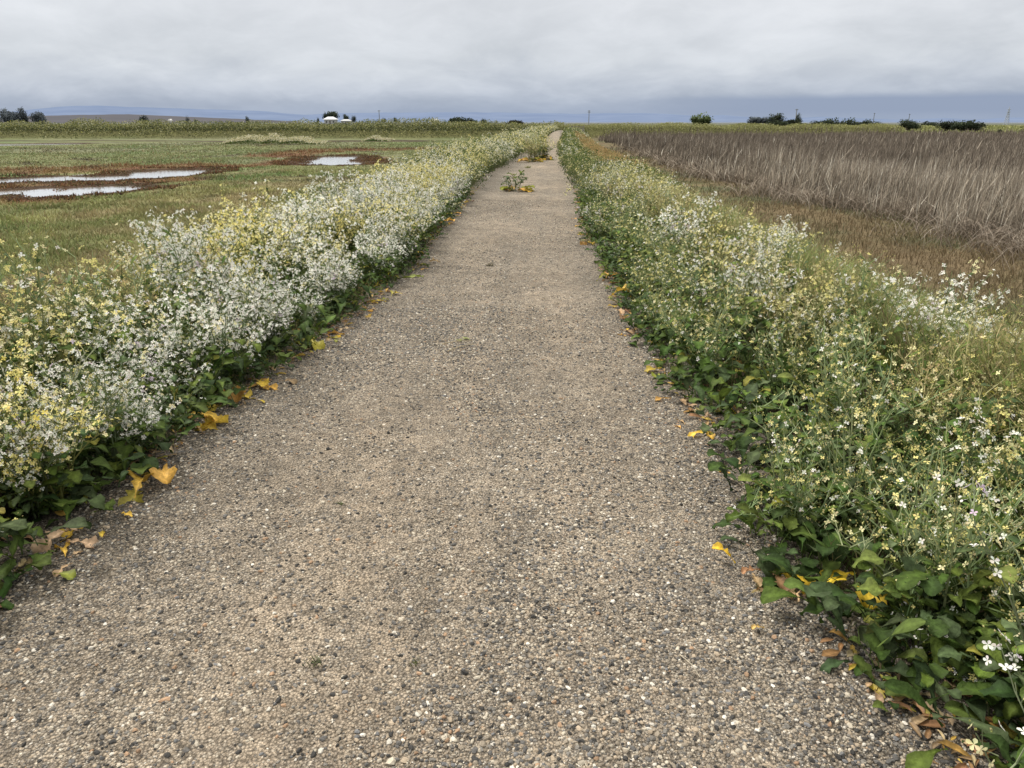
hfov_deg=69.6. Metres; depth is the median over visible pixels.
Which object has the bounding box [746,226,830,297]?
wild radish
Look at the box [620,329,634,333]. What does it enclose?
fallen leaf
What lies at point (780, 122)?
shrub
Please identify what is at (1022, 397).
wild radish
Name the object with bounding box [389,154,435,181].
wild radish
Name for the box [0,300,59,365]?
wild radish
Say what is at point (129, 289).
wild radish
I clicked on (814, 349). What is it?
wild radish
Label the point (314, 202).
wild radish
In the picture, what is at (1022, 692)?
wild radish
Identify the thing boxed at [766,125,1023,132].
mustard field vegetation
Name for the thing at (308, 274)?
wild radish
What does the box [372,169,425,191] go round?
wild radish
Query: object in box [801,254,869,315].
wild radish
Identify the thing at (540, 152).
weed
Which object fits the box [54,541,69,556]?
fallen leaf
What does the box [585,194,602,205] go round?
wild radish
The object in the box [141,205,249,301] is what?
wild radish
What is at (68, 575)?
fallen leaf
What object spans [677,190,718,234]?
wild radish
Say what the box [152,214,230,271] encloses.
wild radish
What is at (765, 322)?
wild radish
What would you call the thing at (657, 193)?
wild radish
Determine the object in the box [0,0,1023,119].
sky
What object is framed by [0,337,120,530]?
wild radish
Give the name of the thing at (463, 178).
wild radish
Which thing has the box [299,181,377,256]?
wild radish
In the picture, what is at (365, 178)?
wild radish
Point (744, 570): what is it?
withered leaf
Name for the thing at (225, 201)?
wild radish
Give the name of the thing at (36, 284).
wild radish
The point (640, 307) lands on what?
wild radish
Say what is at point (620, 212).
wild radish
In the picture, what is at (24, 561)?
withered leaf
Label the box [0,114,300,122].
hill
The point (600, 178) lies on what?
wild radish
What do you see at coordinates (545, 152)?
weed
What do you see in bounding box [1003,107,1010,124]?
pylon
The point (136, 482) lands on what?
yellow leaf
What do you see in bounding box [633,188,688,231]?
wild radish
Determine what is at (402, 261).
wild radish
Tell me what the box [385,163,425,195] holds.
wild radish
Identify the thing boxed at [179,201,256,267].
wild radish
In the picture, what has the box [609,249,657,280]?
wild radish
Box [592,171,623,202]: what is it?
wild radish
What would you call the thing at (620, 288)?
yellow leaf
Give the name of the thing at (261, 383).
yellow leaf
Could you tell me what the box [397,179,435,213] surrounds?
wild radish
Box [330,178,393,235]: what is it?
wild radish
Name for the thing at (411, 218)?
wild radish
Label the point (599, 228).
wild radish
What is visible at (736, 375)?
grass
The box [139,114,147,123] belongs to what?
tree
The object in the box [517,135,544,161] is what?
weed
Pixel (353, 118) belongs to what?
tree
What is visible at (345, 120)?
house
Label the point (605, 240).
wild radish
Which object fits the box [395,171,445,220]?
wild radish
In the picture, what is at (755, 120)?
tree
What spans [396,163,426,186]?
wild radish
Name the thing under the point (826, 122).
shrub
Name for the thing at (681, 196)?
wild radish
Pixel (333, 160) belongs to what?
water
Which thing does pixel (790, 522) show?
wild radish
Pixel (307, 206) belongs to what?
wild radish
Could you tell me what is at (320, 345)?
yellow leaf
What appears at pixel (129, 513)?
fallen leaf
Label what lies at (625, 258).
wild radish
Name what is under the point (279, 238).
wild radish
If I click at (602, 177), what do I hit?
wild radish
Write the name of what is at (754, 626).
withered leaf
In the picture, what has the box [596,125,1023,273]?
reeds
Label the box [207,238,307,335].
wild radish
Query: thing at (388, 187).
wild radish
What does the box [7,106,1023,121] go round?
hills
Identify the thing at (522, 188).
weed
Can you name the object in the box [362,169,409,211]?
wild radish
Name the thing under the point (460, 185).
wild radish
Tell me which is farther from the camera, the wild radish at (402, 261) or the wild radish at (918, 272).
the wild radish at (402, 261)
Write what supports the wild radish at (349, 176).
on the ground at (920, 673)
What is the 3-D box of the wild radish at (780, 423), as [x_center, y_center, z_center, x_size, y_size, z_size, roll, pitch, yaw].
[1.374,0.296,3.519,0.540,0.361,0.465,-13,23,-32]
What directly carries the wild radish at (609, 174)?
on the ground at (920, 673)
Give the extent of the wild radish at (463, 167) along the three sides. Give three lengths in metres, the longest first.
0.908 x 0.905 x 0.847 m
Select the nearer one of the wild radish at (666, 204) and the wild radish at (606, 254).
the wild radish at (606, 254)
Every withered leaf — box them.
[1,535,36,541]
[14,558,32,571]
[30,528,76,553]
[59,527,82,542]
[66,535,98,547]
[741,566,760,573]
[751,623,764,629]
[752,573,762,586]
[772,571,788,590]
[788,590,800,601]
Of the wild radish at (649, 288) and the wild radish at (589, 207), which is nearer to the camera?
the wild radish at (649, 288)
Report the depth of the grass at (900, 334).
8.60 m
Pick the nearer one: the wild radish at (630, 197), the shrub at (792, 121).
the wild radish at (630, 197)
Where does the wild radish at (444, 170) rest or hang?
on the ground at (920, 673)
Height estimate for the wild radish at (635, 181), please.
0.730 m
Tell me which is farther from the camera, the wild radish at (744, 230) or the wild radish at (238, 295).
the wild radish at (744, 230)
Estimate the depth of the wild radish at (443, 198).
13.54 m
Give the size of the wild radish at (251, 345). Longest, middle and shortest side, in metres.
0.832 x 0.747 x 0.691 m
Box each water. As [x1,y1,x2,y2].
[0,168,206,196]
[298,153,402,164]
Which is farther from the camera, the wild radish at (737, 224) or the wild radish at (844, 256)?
the wild radish at (737, 224)
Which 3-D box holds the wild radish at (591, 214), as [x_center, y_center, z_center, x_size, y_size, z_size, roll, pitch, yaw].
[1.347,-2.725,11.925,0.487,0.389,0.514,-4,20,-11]
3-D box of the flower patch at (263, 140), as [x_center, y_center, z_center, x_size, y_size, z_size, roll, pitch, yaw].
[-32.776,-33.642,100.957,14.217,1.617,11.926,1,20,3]
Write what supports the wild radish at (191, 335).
on the ground at (920, 673)
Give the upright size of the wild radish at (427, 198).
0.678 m
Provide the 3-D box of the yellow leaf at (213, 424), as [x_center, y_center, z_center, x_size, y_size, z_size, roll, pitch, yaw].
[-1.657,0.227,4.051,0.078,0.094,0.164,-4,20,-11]
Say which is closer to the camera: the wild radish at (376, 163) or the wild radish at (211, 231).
the wild radish at (211, 231)
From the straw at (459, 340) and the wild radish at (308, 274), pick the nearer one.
the straw at (459, 340)
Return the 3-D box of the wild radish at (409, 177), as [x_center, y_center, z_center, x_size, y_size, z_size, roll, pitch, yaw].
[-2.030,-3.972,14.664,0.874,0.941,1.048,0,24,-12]
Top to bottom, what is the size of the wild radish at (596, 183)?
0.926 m
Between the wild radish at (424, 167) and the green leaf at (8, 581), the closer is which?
the green leaf at (8, 581)
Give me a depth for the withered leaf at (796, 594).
2.53 m
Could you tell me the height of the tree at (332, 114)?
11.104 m
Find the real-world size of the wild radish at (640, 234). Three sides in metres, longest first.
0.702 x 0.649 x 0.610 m
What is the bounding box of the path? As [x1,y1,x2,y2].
[0,130,1023,767]
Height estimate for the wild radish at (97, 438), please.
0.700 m
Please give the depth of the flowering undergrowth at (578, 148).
25.59 m
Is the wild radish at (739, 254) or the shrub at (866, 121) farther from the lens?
the shrub at (866, 121)
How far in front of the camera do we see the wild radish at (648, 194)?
12.52 m
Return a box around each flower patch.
[214,133,330,144]
[363,135,394,140]
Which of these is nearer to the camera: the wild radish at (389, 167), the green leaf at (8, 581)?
the green leaf at (8, 581)
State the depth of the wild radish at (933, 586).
2.27 m
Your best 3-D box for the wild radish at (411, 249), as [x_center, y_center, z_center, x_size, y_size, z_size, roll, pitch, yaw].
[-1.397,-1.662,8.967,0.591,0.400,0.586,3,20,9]
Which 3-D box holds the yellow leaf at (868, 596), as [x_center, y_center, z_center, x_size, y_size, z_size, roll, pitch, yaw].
[1.228,0.702,2.523,0.097,0.076,0.159,8,21,21]
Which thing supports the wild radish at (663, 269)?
on the ground at (920, 673)
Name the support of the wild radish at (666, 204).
on the ground at (920, 673)
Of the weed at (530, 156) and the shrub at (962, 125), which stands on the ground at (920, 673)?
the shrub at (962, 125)
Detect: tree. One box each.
[0,108,23,123]
[15,107,30,122]
[29,110,46,123]
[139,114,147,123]
[322,111,339,119]
[351,116,356,122]
[448,116,465,123]
[465,118,478,126]
[689,112,712,125]
[747,116,763,124]
[766,113,785,122]
[795,113,802,123]
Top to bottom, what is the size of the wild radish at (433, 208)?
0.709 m
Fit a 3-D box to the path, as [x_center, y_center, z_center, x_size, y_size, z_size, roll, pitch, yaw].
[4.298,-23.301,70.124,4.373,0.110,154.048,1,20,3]
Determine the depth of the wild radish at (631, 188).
13.71 m
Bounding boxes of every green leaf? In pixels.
[0,566,32,598]
[402,274,422,277]
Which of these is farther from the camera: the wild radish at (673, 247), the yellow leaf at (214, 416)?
the wild radish at (673, 247)
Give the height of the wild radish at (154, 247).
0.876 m
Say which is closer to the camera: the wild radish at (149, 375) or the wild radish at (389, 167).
the wild radish at (149, 375)
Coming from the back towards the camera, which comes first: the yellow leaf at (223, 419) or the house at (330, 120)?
the house at (330, 120)
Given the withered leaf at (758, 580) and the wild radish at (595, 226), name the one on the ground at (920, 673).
the wild radish at (595, 226)
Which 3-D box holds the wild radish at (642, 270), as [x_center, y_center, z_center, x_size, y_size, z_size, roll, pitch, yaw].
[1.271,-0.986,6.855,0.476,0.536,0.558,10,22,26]
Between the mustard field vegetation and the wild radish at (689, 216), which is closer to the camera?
the wild radish at (689, 216)
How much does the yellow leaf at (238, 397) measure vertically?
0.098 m
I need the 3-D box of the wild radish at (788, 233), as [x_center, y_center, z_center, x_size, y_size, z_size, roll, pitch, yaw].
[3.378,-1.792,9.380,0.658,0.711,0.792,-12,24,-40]
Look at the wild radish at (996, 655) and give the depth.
1.76 m
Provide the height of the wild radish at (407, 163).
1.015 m
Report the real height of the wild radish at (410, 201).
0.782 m
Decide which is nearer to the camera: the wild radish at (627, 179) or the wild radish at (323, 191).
the wild radish at (323, 191)
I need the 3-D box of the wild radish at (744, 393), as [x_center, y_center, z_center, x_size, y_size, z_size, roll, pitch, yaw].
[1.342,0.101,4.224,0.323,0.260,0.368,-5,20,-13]
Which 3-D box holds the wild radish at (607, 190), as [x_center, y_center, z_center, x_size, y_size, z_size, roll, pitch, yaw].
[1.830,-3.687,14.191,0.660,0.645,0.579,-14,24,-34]
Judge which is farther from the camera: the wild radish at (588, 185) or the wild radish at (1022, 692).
the wild radish at (588, 185)
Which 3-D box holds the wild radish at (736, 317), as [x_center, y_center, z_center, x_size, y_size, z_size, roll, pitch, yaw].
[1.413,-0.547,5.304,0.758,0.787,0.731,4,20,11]
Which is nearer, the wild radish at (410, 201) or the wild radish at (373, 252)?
the wild radish at (373, 252)
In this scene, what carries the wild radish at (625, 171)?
on the ground at (920, 673)
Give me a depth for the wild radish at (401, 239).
8.39 m
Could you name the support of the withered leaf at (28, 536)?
on the path
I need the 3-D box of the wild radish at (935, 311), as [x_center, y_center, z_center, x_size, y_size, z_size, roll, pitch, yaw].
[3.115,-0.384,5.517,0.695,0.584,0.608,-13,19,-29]
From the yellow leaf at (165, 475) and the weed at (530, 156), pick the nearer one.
the yellow leaf at (165, 475)
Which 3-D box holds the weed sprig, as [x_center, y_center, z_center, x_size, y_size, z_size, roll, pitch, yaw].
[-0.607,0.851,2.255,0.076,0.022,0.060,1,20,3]
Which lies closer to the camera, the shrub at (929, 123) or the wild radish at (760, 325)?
the wild radish at (760, 325)
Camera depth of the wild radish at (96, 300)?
4.52 m
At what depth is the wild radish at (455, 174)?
15.71 m
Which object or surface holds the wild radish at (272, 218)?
on the ground at (920, 673)
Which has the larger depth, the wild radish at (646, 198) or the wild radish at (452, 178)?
the wild radish at (452, 178)
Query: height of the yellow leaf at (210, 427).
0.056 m
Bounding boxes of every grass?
[0,140,471,344]
[0,189,1023,765]
[598,146,1023,474]
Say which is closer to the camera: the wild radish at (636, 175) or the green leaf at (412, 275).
the green leaf at (412, 275)
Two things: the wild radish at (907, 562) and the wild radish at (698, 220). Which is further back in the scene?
the wild radish at (698, 220)
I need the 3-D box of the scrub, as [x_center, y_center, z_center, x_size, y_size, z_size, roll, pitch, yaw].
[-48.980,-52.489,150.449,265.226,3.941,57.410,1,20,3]
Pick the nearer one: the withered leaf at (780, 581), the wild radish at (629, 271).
the withered leaf at (780, 581)
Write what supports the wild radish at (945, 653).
on the ground at (920, 673)
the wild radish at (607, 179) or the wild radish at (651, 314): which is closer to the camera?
the wild radish at (651, 314)
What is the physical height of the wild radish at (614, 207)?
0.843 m
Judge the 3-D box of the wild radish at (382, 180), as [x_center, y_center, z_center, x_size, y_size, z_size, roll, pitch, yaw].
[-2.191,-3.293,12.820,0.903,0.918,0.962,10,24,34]
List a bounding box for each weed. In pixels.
[500,170,534,191]
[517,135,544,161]
[520,130,555,159]
[532,135,559,159]
[536,131,553,147]
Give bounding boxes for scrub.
[0,117,908,138]
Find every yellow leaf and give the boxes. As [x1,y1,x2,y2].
[118,483,143,505]
[128,470,153,497]
[149,463,176,483]
[191,411,219,422]
[194,422,218,430]
[197,415,228,427]
[201,416,215,431]
[224,385,245,401]
[242,389,252,398]
[256,378,268,388]
[310,337,324,350]
[611,283,628,295]
[712,542,735,563]
[781,570,813,594]
[819,569,855,582]
[855,586,886,608]
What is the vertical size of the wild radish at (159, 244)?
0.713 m
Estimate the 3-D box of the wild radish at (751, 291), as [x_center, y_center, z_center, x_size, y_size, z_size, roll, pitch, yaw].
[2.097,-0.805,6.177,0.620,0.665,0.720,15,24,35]
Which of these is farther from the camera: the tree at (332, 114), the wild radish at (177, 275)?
the tree at (332, 114)
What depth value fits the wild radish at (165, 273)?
5.97 m
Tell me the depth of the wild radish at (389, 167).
15.82 m
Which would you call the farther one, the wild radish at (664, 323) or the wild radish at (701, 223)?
the wild radish at (701, 223)
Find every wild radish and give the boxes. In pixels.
[0,225,120,361]
[0,230,93,404]
[0,231,184,386]
[0,240,134,429]
[0,288,141,494]
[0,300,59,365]
[0,307,48,520]
[0,332,181,475]
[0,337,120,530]
[0,337,148,472]
[0,362,110,537]
[0,409,21,449]
[0,507,33,588]
[64,349,179,451]
[67,218,230,365]
[72,240,189,319]
[77,308,211,404]
[102,268,234,392]
[107,218,206,315]
[111,231,174,299]
[132,375,215,430]
[134,222,251,343]
[136,349,243,410]
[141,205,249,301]
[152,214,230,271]
[152,276,291,388]
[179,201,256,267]
[185,258,305,366]
[189,213,288,308]
[196,204,282,277]
[207,190,269,244]
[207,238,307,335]
[209,177,308,270]
[218,190,282,255]
[227,208,304,299]
[230,296,303,354]
[244,188,322,240]
[244,193,348,286]
[263,197,326,223]
[265,186,329,237]
[267,196,324,248]
[273,227,371,315]
[276,207,331,271]
[277,277,331,326]
[281,191,347,227]
[283,230,353,297]
[297,188,342,217]
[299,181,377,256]
[300,250,359,317]
[304,178,355,221]
[307,169,369,220]
[312,197,378,257]
[314,247,368,304]
[319,163,375,203]
[322,187,382,246]
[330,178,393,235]
[332,173,399,227]
[340,196,408,253]
[345,217,416,285]
[347,169,383,191]
[349,158,388,190]
[351,210,404,270]
[353,259,398,286]
[358,170,408,194]
[358,171,411,209]
[359,246,401,280]
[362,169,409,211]
[363,189,441,233]
[363,199,438,267]
[364,177,420,229]
[370,158,422,183]
[370,234,411,274]
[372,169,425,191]
[372,178,447,247]
[376,183,437,217]
[383,203,426,249]
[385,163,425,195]
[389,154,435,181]
[390,164,432,185]
[393,159,420,171]
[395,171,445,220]
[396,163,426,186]
[396,193,445,243]
[397,178,471,216]
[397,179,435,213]
[397,232,423,255]
[400,189,445,233]
[406,169,451,204]
[410,162,439,177]
[411,216,438,241]
[416,189,446,227]
[421,176,454,199]
[421,205,444,227]
[422,169,456,194]
[425,202,450,215]
[426,173,465,207]
[429,160,471,196]
[432,158,465,188]
[434,156,465,180]
[434,167,463,198]
[437,159,466,176]
[438,173,470,200]
[442,179,462,205]
[446,158,476,177]
[447,167,471,193]
[451,175,466,195]
[461,181,473,194]
[563,165,648,206]
[571,179,592,188]
[572,173,592,194]
[576,160,621,197]
[576,184,649,238]
[578,190,616,222]
[578,191,598,201]
[579,178,600,194]
[579,202,608,216]
[579,203,606,222]
[580,157,614,190]
[580,211,619,241]
[583,216,616,237]
[585,167,615,192]
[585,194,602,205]
[591,160,630,195]
[591,169,622,192]
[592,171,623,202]
[592,180,628,201]
[593,187,648,235]
[596,245,635,268]
[598,232,627,252]
[599,183,645,232]
[599,238,642,263]
[601,196,646,245]
[605,155,643,182]
[605,160,640,184]
[607,207,689,272]
[608,169,648,196]
[609,172,646,203]
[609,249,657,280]
[615,265,649,290]
[616,251,638,266]
[617,162,659,199]
[617,212,673,255]
[618,164,657,184]
[619,173,657,210]
[621,169,659,187]
[621,234,713,300]
[623,171,676,219]
[624,246,667,298]
[625,249,684,304]
[627,268,693,337]
[629,291,675,324]
[630,173,699,225]
[631,179,664,214]
[633,184,701,242]
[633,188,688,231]
[637,191,718,265]
[637,207,710,278]
[641,167,669,186]
[648,177,677,193]
[650,238,743,317]
[651,284,782,387]
[652,288,716,349]
[653,180,692,203]
[654,253,760,364]
[655,235,770,346]
[658,179,692,199]
[660,191,722,243]
[663,186,691,210]
[665,220,731,271]
[672,187,705,220]
[675,196,762,285]
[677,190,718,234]
[677,198,709,218]
[687,194,730,241]
[693,207,754,251]
[697,233,789,304]
[717,376,778,428]
[720,237,861,348]
[721,206,755,225]
[723,242,804,325]
[726,216,772,259]
[730,222,809,284]
[731,210,822,278]
[733,416,893,552]
[738,308,840,409]
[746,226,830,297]
[748,398,857,473]
[748,466,826,507]
[750,344,974,561]
[754,247,879,376]
[755,313,967,473]
[760,215,817,250]
[783,292,911,400]
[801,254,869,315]
[803,242,884,277]
[813,249,905,355]
[815,433,1023,634]
[829,254,902,306]
[839,429,1023,671]
[856,571,1023,688]
[862,298,1023,464]
[869,257,1022,393]
[876,264,968,314]
[876,295,978,327]
[886,371,1023,549]
[910,320,1023,445]
[913,380,1023,570]
[921,287,1023,353]
[928,283,1023,401]
[932,627,1023,744]
[957,476,1023,767]
[973,482,1023,719]
[1011,376,1023,428]
[1020,686,1023,700]
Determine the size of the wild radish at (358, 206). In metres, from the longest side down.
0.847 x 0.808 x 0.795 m
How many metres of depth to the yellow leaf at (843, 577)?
2.65 m
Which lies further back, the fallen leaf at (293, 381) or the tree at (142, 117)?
the tree at (142, 117)
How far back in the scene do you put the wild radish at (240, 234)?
6.45 m
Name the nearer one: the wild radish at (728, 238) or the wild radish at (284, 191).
the wild radish at (728, 238)
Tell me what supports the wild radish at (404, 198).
on the ground at (920, 673)
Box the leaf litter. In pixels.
[0,187,1023,767]
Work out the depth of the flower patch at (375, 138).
116.14 m
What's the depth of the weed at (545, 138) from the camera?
42.44 m
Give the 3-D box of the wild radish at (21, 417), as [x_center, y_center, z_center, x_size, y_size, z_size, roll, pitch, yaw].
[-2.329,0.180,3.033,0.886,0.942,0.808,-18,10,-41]
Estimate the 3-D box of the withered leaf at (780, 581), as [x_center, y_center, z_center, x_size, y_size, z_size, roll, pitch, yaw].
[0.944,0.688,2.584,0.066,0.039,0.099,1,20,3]
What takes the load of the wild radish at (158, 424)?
on the ground at (920, 673)
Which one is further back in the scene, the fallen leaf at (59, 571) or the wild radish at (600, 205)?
the wild radish at (600, 205)
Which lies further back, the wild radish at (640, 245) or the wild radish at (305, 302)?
the wild radish at (640, 245)
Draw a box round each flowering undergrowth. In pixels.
[373,124,558,188]
[555,126,727,211]
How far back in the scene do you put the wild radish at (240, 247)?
7.55 m
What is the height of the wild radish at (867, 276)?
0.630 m
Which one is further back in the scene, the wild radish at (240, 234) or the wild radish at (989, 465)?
the wild radish at (240, 234)
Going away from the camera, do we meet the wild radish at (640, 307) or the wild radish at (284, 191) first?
the wild radish at (640, 307)
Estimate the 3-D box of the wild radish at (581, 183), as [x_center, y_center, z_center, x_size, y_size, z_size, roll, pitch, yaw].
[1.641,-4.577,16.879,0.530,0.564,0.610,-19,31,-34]
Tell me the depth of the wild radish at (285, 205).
10.94 m
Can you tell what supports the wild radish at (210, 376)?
on the ground at (920, 673)
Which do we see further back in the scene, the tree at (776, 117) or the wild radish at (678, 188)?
the tree at (776, 117)
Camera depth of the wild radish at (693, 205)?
11.34 m
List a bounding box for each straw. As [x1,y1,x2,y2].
[442,337,471,350]
[679,654,699,676]
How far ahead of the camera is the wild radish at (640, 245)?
8.02 m
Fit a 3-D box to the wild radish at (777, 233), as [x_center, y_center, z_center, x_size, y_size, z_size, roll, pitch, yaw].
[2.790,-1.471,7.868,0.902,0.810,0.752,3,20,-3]
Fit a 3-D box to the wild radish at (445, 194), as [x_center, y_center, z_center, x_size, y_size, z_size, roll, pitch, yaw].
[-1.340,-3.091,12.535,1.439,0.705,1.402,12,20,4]
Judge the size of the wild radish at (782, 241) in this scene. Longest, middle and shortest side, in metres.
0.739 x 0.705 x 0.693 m
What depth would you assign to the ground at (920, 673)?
4.36 m
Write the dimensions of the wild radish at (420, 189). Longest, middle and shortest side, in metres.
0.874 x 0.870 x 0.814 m
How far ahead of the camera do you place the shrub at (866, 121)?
257.39 m
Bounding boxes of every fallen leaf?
[52,562,72,576]
[53,569,75,579]
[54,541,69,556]
[122,511,132,516]
[266,383,277,389]
[279,378,296,383]
[615,308,624,313]
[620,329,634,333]
[644,365,661,371]
[654,396,671,401]
[688,430,711,436]
[706,432,714,438]
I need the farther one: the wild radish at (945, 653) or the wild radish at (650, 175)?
the wild radish at (650, 175)
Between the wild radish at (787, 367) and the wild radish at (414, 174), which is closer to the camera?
the wild radish at (787, 367)
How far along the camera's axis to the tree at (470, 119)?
394.83 m
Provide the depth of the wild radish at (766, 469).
3.21 m
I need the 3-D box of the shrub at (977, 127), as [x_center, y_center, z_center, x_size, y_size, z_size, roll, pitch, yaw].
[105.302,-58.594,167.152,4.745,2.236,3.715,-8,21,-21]
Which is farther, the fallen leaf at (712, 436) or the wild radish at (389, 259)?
the wild radish at (389, 259)
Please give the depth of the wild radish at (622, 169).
17.14 m
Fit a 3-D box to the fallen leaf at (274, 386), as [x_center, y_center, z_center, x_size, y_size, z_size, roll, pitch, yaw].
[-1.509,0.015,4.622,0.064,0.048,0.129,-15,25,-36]
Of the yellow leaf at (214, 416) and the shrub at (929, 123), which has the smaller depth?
the yellow leaf at (214, 416)
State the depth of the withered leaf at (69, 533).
2.96 m
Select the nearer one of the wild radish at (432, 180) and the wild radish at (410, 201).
the wild radish at (410, 201)
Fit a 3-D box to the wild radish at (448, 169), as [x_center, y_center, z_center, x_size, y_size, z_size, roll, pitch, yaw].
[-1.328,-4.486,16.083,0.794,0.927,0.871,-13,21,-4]
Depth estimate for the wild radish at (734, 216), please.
10.78 m
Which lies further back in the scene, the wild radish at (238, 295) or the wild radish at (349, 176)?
the wild radish at (349, 176)
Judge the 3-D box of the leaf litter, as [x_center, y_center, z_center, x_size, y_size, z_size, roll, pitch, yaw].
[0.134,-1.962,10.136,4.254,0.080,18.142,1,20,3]
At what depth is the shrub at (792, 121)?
210.09 m
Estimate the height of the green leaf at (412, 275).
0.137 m
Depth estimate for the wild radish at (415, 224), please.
9.31 m
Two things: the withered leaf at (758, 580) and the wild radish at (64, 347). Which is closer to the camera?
the withered leaf at (758, 580)
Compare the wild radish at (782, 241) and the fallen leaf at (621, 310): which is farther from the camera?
the wild radish at (782, 241)
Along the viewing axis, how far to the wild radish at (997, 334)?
4.14 m
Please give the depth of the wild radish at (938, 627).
2.22 m
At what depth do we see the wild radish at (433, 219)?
10.36 m
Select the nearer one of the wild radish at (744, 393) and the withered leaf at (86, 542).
the withered leaf at (86, 542)
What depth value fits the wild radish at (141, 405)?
3.67 m
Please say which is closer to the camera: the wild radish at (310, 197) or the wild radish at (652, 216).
the wild radish at (652, 216)
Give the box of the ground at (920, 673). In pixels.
[0,122,1023,767]
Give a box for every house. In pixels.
[324,117,337,125]
[341,119,351,124]
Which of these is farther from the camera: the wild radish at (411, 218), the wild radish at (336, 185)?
the wild radish at (336, 185)
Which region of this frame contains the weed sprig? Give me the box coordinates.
[303,655,321,667]
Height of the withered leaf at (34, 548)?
0.083 m
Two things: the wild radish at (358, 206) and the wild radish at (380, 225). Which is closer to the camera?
the wild radish at (380, 225)
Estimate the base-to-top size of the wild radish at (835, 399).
0.811 m
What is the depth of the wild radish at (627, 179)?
14.61 m
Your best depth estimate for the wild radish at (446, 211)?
12.48 m
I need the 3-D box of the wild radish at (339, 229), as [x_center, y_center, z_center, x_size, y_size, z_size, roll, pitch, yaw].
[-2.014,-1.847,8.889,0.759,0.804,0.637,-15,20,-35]
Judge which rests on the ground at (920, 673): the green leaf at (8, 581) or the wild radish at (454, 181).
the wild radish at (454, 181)
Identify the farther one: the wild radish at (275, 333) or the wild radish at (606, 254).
the wild radish at (606, 254)
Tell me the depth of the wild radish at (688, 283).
6.19 m
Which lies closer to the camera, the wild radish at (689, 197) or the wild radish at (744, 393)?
the wild radish at (744, 393)
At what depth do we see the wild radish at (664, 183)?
15.04 m
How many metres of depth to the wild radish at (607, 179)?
15.68 m
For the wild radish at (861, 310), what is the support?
on the ground at (920, 673)
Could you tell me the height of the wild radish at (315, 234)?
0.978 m
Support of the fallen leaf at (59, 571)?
on the path
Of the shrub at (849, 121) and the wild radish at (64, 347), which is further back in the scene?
the shrub at (849, 121)
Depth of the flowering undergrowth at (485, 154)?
25.52 m
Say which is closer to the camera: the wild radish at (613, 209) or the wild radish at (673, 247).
the wild radish at (673, 247)
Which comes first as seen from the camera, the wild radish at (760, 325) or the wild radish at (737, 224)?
the wild radish at (760, 325)
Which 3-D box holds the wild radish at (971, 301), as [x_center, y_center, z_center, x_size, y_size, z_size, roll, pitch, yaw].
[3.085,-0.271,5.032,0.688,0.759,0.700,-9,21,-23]
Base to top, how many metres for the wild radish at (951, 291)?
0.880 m
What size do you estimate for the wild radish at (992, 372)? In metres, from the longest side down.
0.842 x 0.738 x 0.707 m
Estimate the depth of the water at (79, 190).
39.42 m
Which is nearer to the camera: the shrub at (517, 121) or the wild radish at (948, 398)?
the wild radish at (948, 398)
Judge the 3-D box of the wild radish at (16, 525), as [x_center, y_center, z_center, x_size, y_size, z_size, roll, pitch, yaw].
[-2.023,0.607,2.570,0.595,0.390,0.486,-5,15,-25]
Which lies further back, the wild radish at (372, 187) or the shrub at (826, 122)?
the shrub at (826, 122)
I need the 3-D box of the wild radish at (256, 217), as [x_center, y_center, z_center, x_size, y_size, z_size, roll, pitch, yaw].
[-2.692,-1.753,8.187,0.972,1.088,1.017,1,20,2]
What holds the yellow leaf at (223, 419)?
on the path
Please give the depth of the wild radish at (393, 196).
10.73 m
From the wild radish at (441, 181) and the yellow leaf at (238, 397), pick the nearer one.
the yellow leaf at (238, 397)
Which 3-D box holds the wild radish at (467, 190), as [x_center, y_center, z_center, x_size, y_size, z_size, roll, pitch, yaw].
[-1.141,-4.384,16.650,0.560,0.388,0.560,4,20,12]
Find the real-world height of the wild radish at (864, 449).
0.801 m
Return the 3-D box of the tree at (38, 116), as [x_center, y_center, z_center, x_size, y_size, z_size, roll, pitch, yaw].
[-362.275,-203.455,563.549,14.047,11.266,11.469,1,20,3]
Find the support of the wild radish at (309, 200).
on the ground at (920, 673)
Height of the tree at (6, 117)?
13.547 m
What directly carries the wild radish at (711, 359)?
on the ground at (920, 673)
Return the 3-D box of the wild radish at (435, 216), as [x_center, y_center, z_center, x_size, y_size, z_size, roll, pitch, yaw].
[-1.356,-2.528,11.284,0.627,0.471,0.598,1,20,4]
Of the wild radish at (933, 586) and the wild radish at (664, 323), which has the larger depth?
the wild radish at (664, 323)
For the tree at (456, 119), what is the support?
on the ground at (920, 673)
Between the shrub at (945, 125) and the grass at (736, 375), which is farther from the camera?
the shrub at (945, 125)
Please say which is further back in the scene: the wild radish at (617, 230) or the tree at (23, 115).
the tree at (23, 115)
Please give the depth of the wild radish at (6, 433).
2.80 m
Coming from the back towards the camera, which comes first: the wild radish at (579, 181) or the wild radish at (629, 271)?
the wild radish at (579, 181)
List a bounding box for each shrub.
[506,120,525,125]
[767,120,788,125]
[784,119,801,124]
[820,117,843,125]
[836,117,860,124]
[851,119,873,124]
[897,119,922,130]
[922,121,937,125]
[934,120,955,130]
[950,119,982,130]
[964,121,987,130]
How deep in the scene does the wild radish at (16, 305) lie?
4.50 m
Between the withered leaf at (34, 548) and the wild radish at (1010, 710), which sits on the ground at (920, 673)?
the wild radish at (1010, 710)

